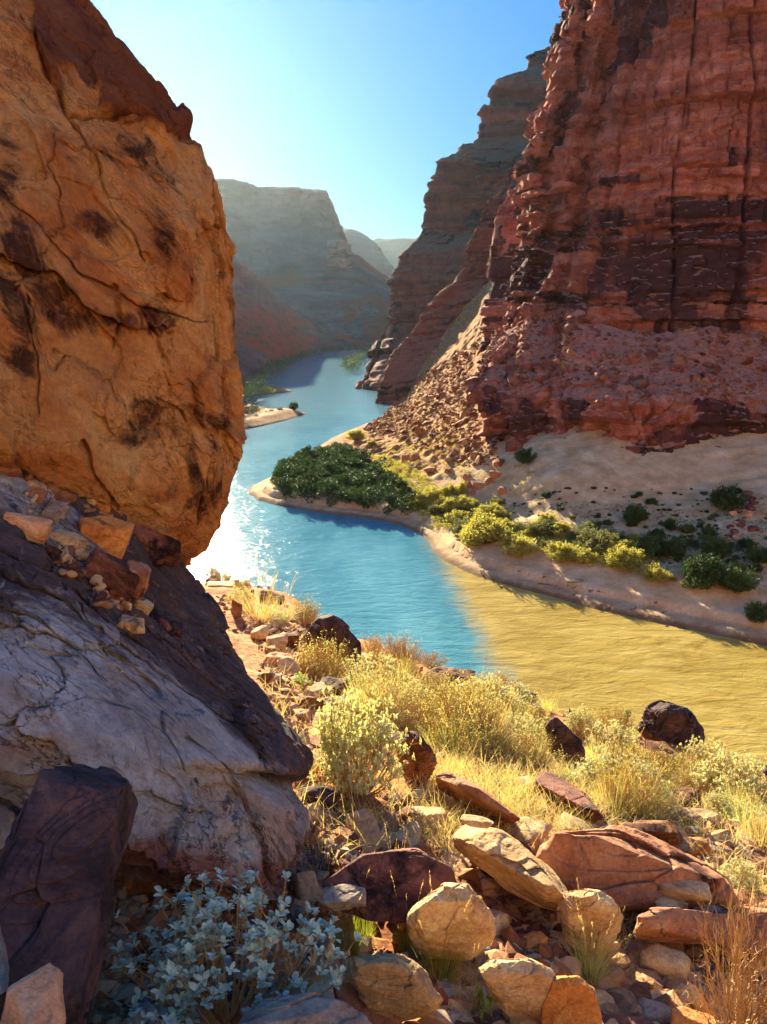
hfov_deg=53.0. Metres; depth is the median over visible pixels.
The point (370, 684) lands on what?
dry bush
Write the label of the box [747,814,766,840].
dry bush
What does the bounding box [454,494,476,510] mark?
bank bush
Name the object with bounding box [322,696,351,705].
rock
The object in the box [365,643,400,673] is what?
dry bush
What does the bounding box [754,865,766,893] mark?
grass tuft
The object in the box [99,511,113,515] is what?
rock
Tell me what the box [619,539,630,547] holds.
bank bush
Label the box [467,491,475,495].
boulder
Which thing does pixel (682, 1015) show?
rock
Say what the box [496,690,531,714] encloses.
brittlebush
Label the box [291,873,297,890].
rock
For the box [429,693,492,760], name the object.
grass tuft
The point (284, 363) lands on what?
riverside shrubbery
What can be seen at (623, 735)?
brittlebush
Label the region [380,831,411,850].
rock
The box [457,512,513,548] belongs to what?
bank bush
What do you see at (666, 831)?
rock ledge
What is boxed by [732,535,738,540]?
rock
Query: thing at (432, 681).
dry bush
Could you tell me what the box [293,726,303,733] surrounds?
stone
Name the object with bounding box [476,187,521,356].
ledgy canyon wall
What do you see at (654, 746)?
rock
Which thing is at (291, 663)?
stone
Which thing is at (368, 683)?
grass tuft
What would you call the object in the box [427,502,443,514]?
bank bush
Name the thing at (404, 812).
stone
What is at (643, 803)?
grass tuft
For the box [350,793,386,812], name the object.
stone
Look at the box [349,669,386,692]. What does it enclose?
brittlebush
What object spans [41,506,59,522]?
rock
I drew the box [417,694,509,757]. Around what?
dry bush
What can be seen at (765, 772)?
rock
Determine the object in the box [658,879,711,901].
boulder
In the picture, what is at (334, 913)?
stone
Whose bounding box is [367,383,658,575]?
dry undergrowth
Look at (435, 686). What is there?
straw grass
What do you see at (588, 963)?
grass tuft
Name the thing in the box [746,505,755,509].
rock
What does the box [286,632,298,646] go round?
rock
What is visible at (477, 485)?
boulder
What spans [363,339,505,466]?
slope rubble
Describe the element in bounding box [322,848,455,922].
rock slab
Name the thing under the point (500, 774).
grass tuft
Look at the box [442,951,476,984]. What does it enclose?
grass tuft
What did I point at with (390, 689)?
dry bush
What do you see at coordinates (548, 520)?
bank bush
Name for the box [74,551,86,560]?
rock
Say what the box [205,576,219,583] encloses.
rock
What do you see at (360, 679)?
straw grass
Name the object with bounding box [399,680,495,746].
dry bush
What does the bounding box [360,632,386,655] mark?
dry bush
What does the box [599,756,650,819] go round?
grass tuft
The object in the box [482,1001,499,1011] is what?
stone
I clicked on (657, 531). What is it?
bank bush
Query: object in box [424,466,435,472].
boulder
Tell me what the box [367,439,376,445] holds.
bank bush
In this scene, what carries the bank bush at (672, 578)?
on the sand bar land at (584, 463)
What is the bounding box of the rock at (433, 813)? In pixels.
[410,806,447,834]
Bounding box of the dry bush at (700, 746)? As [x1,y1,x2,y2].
[685,743,730,755]
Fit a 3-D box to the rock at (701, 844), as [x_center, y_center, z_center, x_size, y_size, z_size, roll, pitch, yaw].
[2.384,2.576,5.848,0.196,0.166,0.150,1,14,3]
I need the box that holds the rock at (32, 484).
[27,480,42,488]
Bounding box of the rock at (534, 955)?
[526,953,540,958]
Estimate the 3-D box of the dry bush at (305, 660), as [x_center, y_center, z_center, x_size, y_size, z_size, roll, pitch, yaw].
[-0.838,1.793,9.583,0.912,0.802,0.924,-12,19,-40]
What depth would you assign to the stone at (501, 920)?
3.58 m
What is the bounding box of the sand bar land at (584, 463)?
[248,279,766,645]
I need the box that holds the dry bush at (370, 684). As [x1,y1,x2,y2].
[350,674,411,697]
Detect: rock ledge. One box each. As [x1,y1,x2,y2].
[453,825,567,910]
[535,825,739,912]
[620,820,682,845]
[634,905,766,952]
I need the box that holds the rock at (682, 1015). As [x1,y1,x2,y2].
[670,1006,716,1023]
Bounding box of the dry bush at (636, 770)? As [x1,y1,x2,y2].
[591,748,671,797]
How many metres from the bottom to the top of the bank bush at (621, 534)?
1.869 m
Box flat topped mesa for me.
[215,178,390,344]
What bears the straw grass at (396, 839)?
on the hillside land at (244, 646)
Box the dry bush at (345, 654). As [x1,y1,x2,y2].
[331,646,356,669]
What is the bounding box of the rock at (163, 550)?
[132,522,181,566]
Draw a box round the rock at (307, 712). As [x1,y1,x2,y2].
[288,709,310,719]
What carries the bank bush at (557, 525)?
on the sand bar land at (584, 463)
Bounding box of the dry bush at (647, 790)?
[587,753,679,820]
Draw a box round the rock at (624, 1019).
[602,1013,654,1023]
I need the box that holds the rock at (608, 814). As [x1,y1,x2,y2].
[601,811,610,819]
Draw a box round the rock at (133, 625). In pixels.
[117,614,144,633]
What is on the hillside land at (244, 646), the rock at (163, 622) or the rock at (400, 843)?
the rock at (400, 843)
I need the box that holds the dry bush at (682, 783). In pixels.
[669,769,699,790]
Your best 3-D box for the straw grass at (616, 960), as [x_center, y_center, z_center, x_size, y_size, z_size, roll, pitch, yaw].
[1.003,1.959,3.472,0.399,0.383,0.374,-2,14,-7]
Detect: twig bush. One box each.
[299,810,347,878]
[671,857,766,1023]
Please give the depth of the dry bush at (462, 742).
7.20 m
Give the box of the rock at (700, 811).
[671,806,718,819]
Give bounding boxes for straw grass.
[227,574,260,609]
[230,555,288,623]
[254,572,302,623]
[339,652,389,712]
[362,676,411,731]
[384,823,406,848]
[396,646,427,680]
[409,669,449,701]
[443,718,488,758]
[446,937,487,1014]
[472,685,513,715]
[473,695,519,750]
[474,675,522,748]
[494,780,540,819]
[512,799,574,831]
[517,716,550,758]
[580,907,645,988]
[581,727,646,820]
[720,789,766,850]
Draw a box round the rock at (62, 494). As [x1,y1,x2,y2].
[44,483,78,505]
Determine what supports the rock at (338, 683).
on the hillside land at (244, 646)
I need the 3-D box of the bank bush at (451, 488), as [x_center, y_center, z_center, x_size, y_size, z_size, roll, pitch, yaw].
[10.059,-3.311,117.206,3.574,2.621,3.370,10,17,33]
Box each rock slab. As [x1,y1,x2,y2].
[0,470,313,899]
[238,991,371,1023]
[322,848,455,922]
[435,770,519,824]
[532,771,602,821]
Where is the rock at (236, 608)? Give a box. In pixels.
[231,600,241,616]
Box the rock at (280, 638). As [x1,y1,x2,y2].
[266,633,287,651]
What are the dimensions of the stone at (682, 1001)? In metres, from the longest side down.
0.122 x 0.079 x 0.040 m
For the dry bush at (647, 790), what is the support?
on the hillside land at (244, 646)
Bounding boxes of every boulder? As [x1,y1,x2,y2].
[0,0,246,566]
[302,614,361,668]
[395,731,436,785]
[401,454,410,461]
[407,882,495,960]
[411,453,419,461]
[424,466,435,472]
[444,468,452,472]
[445,456,455,461]
[462,473,470,479]
[464,481,471,487]
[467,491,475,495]
[471,481,484,490]
[485,477,492,484]
[489,470,501,478]
[497,486,505,494]
[557,888,623,955]
[636,700,704,751]
[640,943,690,978]
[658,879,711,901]
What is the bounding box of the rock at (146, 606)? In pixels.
[134,598,153,615]
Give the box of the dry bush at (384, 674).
[346,657,419,694]
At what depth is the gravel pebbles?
4.23 m
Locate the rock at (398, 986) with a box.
[343,953,442,1019]
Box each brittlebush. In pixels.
[214,570,232,580]
[224,585,256,604]
[263,609,291,625]
[308,675,421,798]
[328,648,410,687]
[346,673,390,692]
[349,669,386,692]
[398,677,437,708]
[409,680,445,700]
[454,671,522,712]
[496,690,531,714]
[499,679,540,709]
[502,710,551,761]
[562,703,597,736]
[562,745,677,816]
[584,719,648,756]
[587,748,627,780]
[675,735,744,777]
[689,746,766,813]
[701,789,743,819]
[717,796,766,827]
[718,853,762,893]
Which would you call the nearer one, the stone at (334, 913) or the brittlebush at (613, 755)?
the stone at (334, 913)
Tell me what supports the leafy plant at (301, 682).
on the hillside land at (244, 646)
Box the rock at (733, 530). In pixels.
[730,528,738,533]
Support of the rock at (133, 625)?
on the rock slab at (191, 735)
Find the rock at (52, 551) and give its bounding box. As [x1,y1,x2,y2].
[44,544,62,558]
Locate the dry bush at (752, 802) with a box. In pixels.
[730,789,766,814]
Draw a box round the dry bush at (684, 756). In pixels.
[669,748,704,772]
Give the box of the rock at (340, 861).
[331,856,349,867]
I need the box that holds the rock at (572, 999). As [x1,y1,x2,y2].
[539,975,601,1023]
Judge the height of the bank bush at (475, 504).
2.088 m
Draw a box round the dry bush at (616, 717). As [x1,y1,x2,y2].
[594,703,638,734]
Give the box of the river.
[187,346,766,763]
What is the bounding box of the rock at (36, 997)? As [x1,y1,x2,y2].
[0,963,65,1023]
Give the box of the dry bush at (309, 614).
[287,595,323,625]
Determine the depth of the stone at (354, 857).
4.12 m
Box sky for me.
[90,0,563,239]
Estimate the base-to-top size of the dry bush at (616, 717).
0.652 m
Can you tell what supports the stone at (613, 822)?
on the hillside land at (244, 646)
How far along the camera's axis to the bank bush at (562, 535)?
95.63 m
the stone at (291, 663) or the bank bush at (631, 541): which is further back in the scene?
the bank bush at (631, 541)
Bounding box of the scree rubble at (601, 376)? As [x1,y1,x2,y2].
[470,307,766,409]
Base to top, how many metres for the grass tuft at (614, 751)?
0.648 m
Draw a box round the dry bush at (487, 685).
[462,675,509,694]
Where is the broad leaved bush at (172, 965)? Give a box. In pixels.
[110,849,365,1023]
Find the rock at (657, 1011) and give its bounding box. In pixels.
[638,998,671,1023]
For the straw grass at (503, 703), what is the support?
on the hillside land at (244, 646)
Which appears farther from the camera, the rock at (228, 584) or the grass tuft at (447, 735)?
the rock at (228, 584)
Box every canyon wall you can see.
[355,46,550,390]
[375,193,508,403]
[464,0,766,455]
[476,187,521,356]
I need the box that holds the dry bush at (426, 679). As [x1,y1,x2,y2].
[414,669,446,683]
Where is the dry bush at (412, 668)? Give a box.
[388,651,424,678]
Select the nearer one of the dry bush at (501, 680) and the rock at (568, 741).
the rock at (568, 741)
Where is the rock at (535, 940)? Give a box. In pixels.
[524,931,547,948]
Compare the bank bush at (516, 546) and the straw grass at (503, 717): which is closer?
the straw grass at (503, 717)
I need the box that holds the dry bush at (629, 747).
[617,742,644,761]
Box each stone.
[267,620,275,627]
[277,657,299,675]
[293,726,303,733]
[293,871,317,912]
[298,695,323,710]
[299,731,309,744]
[300,674,316,681]
[306,682,327,696]
[306,973,342,997]
[309,735,321,748]
[311,712,332,729]
[316,870,329,881]
[327,907,341,916]
[330,825,357,840]
[333,983,400,1023]
[345,809,382,852]
[349,854,360,862]
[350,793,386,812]
[385,731,419,751]
[396,805,412,821]
[398,821,421,845]
[410,788,427,800]
[435,785,459,805]
[458,1010,474,1022]
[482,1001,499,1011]
[490,909,509,936]
[512,776,533,791]
[516,816,552,850]
[558,813,593,830]
[595,989,614,1004]
[599,1004,612,1012]
[605,1018,617,1023]
[606,820,618,824]
[610,939,621,950]
[616,921,625,938]
[619,977,632,989]
[626,1011,644,1017]
[627,912,641,920]
[629,982,651,1000]
[650,990,666,999]
[677,995,691,1008]
[736,843,751,857]
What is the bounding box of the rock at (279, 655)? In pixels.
[263,652,292,666]
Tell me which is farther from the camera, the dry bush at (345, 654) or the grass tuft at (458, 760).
the dry bush at (345, 654)
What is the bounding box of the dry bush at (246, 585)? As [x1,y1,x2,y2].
[235,578,253,590]
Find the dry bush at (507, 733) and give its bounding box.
[470,701,537,767]
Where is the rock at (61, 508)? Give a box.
[46,497,69,518]
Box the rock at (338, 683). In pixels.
[320,676,346,695]
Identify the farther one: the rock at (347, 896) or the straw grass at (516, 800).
the straw grass at (516, 800)
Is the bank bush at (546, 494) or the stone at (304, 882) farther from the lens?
the bank bush at (546, 494)
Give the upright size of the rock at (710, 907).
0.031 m
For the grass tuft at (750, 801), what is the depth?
7.53 m
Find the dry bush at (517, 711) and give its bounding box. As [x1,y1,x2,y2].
[487,694,538,734]
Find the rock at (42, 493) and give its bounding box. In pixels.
[27,487,47,504]
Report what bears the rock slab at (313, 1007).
on the rock
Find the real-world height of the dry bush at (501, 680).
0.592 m
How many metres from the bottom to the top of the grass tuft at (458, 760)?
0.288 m
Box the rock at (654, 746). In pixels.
[644,739,684,761]
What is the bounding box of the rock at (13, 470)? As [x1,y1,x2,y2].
[0,464,21,477]
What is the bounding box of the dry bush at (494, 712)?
[457,695,513,730]
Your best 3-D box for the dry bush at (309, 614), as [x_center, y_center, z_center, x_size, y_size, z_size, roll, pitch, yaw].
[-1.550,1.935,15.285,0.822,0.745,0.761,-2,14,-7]
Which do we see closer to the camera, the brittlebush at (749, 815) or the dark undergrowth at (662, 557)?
the brittlebush at (749, 815)
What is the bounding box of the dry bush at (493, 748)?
[466,729,510,764]
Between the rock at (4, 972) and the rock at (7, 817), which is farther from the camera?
the rock at (7, 817)
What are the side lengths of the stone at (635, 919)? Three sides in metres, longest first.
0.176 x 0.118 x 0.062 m
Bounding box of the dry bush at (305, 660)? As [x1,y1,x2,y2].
[292,627,356,679]
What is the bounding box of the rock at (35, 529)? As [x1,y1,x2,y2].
[3,511,52,543]
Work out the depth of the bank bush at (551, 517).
99.90 m
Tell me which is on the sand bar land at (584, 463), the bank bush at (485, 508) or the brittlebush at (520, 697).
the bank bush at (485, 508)
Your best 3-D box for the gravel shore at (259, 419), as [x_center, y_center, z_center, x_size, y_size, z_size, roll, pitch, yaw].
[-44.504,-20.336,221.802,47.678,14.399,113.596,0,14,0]
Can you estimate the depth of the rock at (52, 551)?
3.88 m
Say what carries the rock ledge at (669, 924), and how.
on the hillside land at (244, 646)
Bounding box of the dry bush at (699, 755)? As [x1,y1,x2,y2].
[676,738,743,788]
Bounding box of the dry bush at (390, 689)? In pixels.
[346,669,419,718]
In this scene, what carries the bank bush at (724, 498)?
on the sand bar land at (584, 463)
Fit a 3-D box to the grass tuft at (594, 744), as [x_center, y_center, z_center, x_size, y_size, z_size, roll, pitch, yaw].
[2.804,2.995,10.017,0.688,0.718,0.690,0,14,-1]
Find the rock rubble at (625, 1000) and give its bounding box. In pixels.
[271,652,766,1023]
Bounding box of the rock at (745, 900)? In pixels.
[734,889,766,908]
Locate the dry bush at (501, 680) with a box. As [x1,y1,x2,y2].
[477,669,521,693]
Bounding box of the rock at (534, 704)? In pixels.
[530,702,544,715]
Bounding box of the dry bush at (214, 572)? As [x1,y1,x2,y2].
[203,566,222,578]
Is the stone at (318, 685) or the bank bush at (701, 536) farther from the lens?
the bank bush at (701, 536)
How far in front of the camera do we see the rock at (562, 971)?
3.33 m
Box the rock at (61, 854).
[0,764,137,1023]
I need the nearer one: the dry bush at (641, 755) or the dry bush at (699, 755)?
the dry bush at (641, 755)
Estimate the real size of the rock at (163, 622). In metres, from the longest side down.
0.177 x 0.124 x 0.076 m
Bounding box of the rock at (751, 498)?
[747,496,756,500]
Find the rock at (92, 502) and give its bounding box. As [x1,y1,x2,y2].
[86,498,96,505]
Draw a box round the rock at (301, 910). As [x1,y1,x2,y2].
[295,906,308,923]
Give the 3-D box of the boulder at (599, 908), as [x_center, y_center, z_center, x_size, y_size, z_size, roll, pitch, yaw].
[0.971,1.897,3.592,0.339,0.395,0.214,0,14,0]
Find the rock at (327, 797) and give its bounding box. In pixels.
[300,786,337,811]
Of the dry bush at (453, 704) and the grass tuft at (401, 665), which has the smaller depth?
the dry bush at (453, 704)
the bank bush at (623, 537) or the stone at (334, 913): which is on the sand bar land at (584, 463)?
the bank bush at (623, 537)
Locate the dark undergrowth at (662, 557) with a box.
[500,499,766,593]
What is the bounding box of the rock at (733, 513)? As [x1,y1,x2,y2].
[729,511,736,515]
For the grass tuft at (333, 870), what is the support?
on the hillside land at (244, 646)
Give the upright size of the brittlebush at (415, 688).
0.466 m
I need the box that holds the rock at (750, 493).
[742,490,752,495]
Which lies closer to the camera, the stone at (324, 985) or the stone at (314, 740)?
the stone at (324, 985)
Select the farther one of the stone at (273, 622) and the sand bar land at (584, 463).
the sand bar land at (584, 463)
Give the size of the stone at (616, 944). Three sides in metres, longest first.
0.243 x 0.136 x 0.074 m
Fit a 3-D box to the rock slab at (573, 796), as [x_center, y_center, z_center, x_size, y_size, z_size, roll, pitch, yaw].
[1.571,2.454,6.685,0.543,1.116,1.941,4,15,14]
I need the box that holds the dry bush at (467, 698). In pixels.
[404,670,506,737]
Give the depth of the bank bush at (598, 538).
91.88 m
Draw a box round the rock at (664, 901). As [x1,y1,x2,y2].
[655,896,687,908]
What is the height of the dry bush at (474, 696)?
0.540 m
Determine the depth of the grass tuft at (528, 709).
9.55 m
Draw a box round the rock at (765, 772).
[752,762,766,775]
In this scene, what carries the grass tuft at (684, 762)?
on the hillside land at (244, 646)
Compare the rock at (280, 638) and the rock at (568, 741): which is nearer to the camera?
the rock at (568, 741)
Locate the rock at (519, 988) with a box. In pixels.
[479,958,555,1022]
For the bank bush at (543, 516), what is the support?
on the sand bar land at (584, 463)
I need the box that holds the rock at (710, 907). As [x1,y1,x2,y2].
[691,904,721,911]
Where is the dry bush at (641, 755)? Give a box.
[619,749,660,771]
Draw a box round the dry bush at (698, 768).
[670,749,745,794]
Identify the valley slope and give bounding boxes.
[231,255,371,383]
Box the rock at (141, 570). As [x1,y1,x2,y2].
[127,560,150,602]
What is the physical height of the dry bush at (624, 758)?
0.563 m
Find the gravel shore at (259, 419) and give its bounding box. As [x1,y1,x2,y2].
[243,402,306,428]
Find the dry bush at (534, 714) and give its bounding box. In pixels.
[520,700,550,741]
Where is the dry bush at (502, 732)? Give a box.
[485,718,509,744]
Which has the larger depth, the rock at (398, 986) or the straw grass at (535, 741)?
the straw grass at (535, 741)
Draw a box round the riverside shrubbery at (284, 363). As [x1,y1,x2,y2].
[242,343,363,409]
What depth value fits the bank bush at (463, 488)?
116.67 m
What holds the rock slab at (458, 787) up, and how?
on the hillside land at (244, 646)
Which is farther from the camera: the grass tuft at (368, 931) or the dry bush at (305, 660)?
the dry bush at (305, 660)
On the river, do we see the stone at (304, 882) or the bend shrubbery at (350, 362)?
the bend shrubbery at (350, 362)
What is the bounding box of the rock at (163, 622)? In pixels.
[154,614,182,637]
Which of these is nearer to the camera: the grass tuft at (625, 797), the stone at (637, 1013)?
the stone at (637, 1013)
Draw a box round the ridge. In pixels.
[343,228,393,277]
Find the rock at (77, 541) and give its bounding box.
[49,529,87,551]
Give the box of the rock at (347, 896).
[323,884,365,910]
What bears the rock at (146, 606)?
on the rock slab at (191, 735)
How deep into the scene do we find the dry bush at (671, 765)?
10.39 m
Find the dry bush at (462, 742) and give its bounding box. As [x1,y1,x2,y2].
[409,701,497,764]
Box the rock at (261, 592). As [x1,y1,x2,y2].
[258,590,284,604]
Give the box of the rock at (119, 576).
[83,547,139,600]
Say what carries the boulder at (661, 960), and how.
on the hillside land at (244, 646)
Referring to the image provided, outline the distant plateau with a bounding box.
[373,238,416,267]
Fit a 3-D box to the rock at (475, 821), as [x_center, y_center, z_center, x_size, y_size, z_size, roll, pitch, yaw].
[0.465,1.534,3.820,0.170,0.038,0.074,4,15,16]
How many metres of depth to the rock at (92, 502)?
4.55 m
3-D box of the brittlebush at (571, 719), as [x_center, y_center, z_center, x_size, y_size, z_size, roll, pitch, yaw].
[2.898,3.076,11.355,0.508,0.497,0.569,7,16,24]
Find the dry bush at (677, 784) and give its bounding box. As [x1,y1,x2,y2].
[595,741,689,806]
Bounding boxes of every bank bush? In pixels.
[288,402,297,409]
[343,428,365,440]
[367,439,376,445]
[395,486,408,496]
[406,496,428,509]
[415,485,440,500]
[424,497,434,505]
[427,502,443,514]
[429,505,451,514]
[434,494,445,503]
[435,495,461,512]
[441,482,460,495]
[441,492,458,503]
[441,508,470,525]
[448,514,469,535]
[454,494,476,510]
[455,505,468,512]
[457,481,467,495]
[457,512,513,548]
[463,498,481,511]
[471,502,502,516]
[486,496,505,503]
[492,501,506,512]
[492,510,503,518]
[496,533,536,559]
[497,518,515,529]
[499,510,511,519]
[512,522,528,532]
[513,446,537,464]
[519,518,557,536]
[521,526,535,537]
[537,513,549,519]
[538,536,563,549]
[539,516,555,525]
[540,491,552,498]
[541,540,579,565]
[547,522,568,537]
[548,513,557,521]
[552,521,568,535]
[553,529,566,538]
[565,534,581,541]
[567,546,601,567]
[570,523,591,537]
[573,524,620,551]
[581,518,600,529]
[592,546,607,553]
[598,543,644,571]
[603,519,613,525]
[604,529,625,536]
[604,540,619,552]
[607,531,620,540]
[617,535,627,540]
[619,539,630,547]
[620,539,635,549]
[622,501,649,522]
[625,520,637,526]
[628,533,638,539]
[631,531,662,556]
[640,553,656,559]
[640,562,672,582]
[645,497,657,504]
[648,528,665,537]
[655,533,687,556]
[662,518,678,530]
[668,575,677,581]
[676,522,697,533]
[681,549,728,589]
[683,536,701,547]
[697,534,709,539]
[699,531,733,559]
[700,525,719,536]
[709,482,750,511]
[716,561,760,594]
[724,557,738,562]
[727,561,749,571]
[731,487,742,493]
[737,537,755,547]
[742,542,766,563]
[743,598,766,623]
[745,563,763,571]
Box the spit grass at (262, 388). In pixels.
[248,386,278,392]
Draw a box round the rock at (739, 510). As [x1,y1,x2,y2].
[732,507,742,513]
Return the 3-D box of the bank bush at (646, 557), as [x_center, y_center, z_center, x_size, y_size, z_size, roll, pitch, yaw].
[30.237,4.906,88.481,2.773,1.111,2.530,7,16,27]
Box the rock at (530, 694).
[520,689,536,702]
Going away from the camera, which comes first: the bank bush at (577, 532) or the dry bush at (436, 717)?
the dry bush at (436, 717)
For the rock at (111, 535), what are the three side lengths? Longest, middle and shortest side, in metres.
0.312 x 0.225 x 0.210 m
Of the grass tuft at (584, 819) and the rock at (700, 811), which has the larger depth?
the rock at (700, 811)
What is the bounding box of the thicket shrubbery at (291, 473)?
[269,441,422,514]
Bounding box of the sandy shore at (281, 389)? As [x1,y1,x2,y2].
[243,383,291,395]
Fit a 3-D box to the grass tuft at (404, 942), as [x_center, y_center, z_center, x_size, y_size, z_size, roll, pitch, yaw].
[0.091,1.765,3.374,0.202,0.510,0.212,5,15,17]
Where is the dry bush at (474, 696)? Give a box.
[443,685,502,709]
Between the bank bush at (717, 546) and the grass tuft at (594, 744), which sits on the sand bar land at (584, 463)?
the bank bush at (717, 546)
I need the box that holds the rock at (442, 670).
[423,666,474,687]
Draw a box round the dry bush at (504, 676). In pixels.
[496,671,508,683]
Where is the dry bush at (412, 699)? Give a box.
[391,684,439,726]
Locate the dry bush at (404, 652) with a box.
[367,630,423,667]
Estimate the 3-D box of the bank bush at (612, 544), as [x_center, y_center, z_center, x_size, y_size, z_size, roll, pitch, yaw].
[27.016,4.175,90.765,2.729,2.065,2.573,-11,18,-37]
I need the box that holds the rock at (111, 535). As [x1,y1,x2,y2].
[78,515,134,559]
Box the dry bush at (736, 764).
[685,743,765,791]
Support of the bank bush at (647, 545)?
on the sand bar land at (584, 463)
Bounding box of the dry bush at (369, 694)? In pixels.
[348,677,428,733]
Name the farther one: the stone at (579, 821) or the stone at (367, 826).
the stone at (579, 821)
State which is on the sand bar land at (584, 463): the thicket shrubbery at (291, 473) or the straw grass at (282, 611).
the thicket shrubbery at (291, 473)
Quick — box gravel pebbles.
[301,796,550,941]
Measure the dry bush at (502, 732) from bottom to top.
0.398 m
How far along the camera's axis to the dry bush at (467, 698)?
7.92 m
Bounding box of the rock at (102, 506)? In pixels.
[95,501,109,512]
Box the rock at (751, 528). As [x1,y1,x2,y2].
[748,525,759,531]
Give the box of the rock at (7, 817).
[0,804,15,848]
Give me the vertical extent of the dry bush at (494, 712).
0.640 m
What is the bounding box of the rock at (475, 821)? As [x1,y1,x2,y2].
[459,814,493,828]
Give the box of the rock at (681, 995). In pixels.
[671,983,700,1007]
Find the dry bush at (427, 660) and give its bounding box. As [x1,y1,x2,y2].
[413,650,449,668]
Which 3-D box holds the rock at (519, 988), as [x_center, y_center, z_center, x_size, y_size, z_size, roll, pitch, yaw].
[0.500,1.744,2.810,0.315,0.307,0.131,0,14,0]
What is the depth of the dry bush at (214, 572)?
23.17 m
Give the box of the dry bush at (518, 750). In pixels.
[496,722,567,775]
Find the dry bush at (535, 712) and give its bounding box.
[502,691,559,732]
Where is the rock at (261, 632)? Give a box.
[250,625,268,639]
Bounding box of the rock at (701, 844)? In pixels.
[688,837,711,855]
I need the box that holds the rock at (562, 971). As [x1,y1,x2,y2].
[555,966,567,975]
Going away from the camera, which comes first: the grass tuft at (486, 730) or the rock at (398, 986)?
the rock at (398, 986)
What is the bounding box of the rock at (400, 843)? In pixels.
[392,839,409,849]
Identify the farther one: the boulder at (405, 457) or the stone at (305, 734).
the boulder at (405, 457)
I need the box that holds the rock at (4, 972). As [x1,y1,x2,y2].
[0,926,8,993]
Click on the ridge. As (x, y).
(367, 249)
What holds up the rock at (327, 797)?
on the hillside land at (244, 646)
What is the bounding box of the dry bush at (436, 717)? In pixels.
[403,700,481,739]
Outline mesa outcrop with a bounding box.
[326,239,352,268]
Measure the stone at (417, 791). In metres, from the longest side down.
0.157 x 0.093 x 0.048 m
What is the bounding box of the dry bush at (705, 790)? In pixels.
[694,777,721,799]
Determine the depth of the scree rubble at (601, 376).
127.03 m
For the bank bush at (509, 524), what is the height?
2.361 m
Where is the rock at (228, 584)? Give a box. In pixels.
[206,581,235,587]
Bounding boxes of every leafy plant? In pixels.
[290,671,311,689]
[474,981,518,1023]
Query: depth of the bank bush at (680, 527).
94.10 m
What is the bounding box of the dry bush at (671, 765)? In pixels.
[640,744,693,784]
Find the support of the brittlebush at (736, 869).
on the hillside land at (244, 646)
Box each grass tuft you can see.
[316,867,371,957]
[340,653,386,717]
[342,792,385,814]
[346,915,377,946]
[356,656,410,723]
[369,655,403,725]
[379,672,415,717]
[384,647,415,680]
[384,871,423,952]
[389,659,424,705]
[410,870,475,986]
[419,692,474,763]
[427,709,487,744]
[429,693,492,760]
[433,746,459,776]
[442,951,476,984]
[445,746,472,773]
[462,729,493,764]
[463,684,512,758]
[470,755,503,798]
[472,707,515,754]
[483,758,516,789]
[488,770,526,809]
[498,754,536,796]
[504,676,542,740]
[506,779,547,818]
[516,711,553,758]
[535,797,565,832]
[537,686,559,713]
[552,749,587,780]
[558,878,629,991]
[572,803,592,829]
[580,774,618,809]
[582,713,613,763]
[597,729,635,770]
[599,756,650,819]
[606,798,638,821]
[613,774,634,819]
[614,750,687,824]
[626,776,659,819]
[661,746,697,778]
[674,817,706,835]
[709,757,765,809]
[718,787,766,828]
[728,786,766,822]
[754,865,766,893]
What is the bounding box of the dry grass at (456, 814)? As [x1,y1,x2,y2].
[250,623,766,951]
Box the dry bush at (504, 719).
[480,703,516,730]
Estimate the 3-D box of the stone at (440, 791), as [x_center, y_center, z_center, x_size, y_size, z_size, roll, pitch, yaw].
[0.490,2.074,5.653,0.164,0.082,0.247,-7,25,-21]
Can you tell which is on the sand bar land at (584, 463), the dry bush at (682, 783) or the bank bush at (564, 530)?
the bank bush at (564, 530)
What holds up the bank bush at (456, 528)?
on the sand bar land at (584, 463)
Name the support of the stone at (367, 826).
on the hillside land at (244, 646)
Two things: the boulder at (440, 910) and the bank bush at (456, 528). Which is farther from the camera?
the bank bush at (456, 528)
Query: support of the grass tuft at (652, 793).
on the hillside land at (244, 646)
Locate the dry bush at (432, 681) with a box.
[405,671,457,705]
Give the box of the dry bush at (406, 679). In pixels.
[379,669,418,693]
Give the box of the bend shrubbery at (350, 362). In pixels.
[336,344,373,369]
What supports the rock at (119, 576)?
on the rock slab at (191, 735)
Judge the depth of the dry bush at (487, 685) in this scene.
11.49 m
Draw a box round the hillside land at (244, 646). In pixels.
[0,582,766,1023]
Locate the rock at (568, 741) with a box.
[544,717,585,768]
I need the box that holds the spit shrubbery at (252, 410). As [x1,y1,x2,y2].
[244,404,266,413]
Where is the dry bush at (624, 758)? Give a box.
[574,738,664,782]
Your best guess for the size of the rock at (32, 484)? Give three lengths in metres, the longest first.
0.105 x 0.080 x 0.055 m
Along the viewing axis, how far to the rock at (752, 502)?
98.07 m
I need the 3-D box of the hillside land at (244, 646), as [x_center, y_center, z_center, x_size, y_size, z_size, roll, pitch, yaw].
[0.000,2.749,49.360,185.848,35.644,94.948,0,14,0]
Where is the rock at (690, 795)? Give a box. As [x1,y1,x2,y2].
[665,787,701,807]
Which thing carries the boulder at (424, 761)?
on the hillside land at (244, 646)
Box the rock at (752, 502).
[749,500,758,504]
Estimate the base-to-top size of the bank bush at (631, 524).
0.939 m
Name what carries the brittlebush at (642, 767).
on the hillside land at (244, 646)

